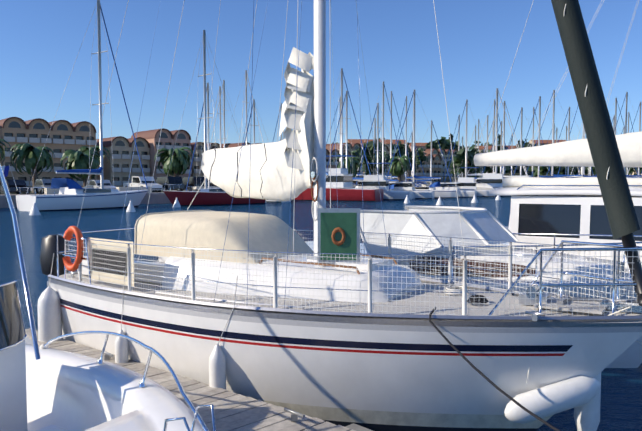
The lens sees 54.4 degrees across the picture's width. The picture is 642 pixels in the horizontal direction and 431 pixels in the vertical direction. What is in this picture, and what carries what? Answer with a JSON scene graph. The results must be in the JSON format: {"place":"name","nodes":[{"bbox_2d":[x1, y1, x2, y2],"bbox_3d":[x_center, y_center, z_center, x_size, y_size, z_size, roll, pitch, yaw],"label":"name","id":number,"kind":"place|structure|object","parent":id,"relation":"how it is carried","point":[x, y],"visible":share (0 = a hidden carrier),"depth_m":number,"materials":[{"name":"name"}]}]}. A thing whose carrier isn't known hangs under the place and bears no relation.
{"place":"outdoors","nodes":[
{"label":"outdoors","id":0,"kind":"place"},
{"bbox_2d":[0,185,429,207],"bbox_3d":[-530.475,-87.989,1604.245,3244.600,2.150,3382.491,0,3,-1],"label":"quay","id":1,"kind":"structure","parent":0,"point":[161,197],"depth_m":60.71,"materials":[{"name":"concrete"}]},
{"bbox_2d":[0,176,357,193],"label":"parked cars","id":2,"kind":"object","parent":1,"relation":"on","point":[158,185],"visible":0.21,"depth_m":65.11,"materials":[{"name":"white metal"}]},
{"bbox_2d":[0,139,411,192],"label":"palm trees","id":3,"kind":"object","parent":1,"relation":"on","point":[79,158],"visible":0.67,"depth_m":67.44,"materials":[{"name":"green"}]},
{"bbox_2d":[0,117,464,186],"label":"waterfront buildings","id":4,"kind":"structure","parent":1,"relation":"on","point":[63,136],"depth_m":132.57,"materials":[{"name":"stucco"},{"name":"tile"},{"name":"glass"}]},
{"bbox_2d":[0,196,641,430],"bbox_3d":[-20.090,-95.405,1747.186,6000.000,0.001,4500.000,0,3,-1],"label":"water","id":5,"kind":"structure","parent":0,"point":[621,401],"depth_m":27.40,"materials":[{"name":"blue liquid"}]},
{"bbox_2d":[0,164,215,430],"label":"open motor boat","id":6,"kind":"object","parent":5,"relation":"on","point":[43,387],"visible":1,"depth_m":4.60,"materials":[{"name":"white plastic"}]},
{"bbox_2d":[25,328,372,430],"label":"finger pontoon","id":7,"kind":"object","parent":5,"relation":"on","point":[233,411],"visible":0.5,"depth_m":5.13,"materials":[{"name":"grey wood"}]},
{"bbox_2d":[29,195,500,215],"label":"mooring buoys","id":8,"kind":"object","parent":5,"relation":"on","point":[35,210],"visible":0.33,"depth_m":52.99},
{"bbox_2d":[1,0,641,211],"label":"moored boats","id":9,"kind":"object","parent":5,"relation":"on","point":[70,196],"visible":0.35,"depth_m":73.16,"materials":[{"name":"white plastic"}]},
{"bbox_2d":[37,0,641,430],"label":"sailboat","id":10,"kind":"object","parent":5,"relation":"on","point":[335,328],"visible":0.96,"depth_m":5.53,"materials":[{"name":"plastic"}]},
{"bbox_2d":[305,205,641,367],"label":"day cruiser","id":11,"kind":"object","parent":5,"relation":"on","point":[443,222],"visible":0.15,"depth_m":8.01,"materials":[{"name":"white plastic"}]},
{"bbox_2d":[474,0,641,229],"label":"furled sail","id":12,"kind":"object","parent":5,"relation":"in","point":[574,153],"visible":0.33,"depth_m":13.38,"materials":[{"name":"white fabric"}]},
{"bbox_2d":[488,177,641,268],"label":"yacht","id":13,"kind":"object","parent":5,"relation":"on","point":[558,205],"visible":0.23,"depth_m":9.75,"materials":[{"name":"white plastic"}]},
{"bbox_2d":[0,0,641,150],"label":"sky","id":14,"kind":"structure","parent":0,"point":[41,41],"materials":[{"name":"blue"}]},
{"bbox_2d":[415,166,592,184],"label":"motorboats","id":15,"kind":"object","parent":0,"point":[452,178],"depth_m":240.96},
{"bbox_2d":[332,134,641,179],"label":"hill trees","id":16,"kind":"object","parent":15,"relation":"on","point":[458,158],"visible":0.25,"depth_m":139.51,"materials":[{"name":"green plant"}]},
{"bbox_2d":[348,139,641,174],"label":"buildings","id":17,"kind":"structure","parent":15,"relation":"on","point":[418,145],"depth_m":257.72,"materials":[{"name":"orange"}]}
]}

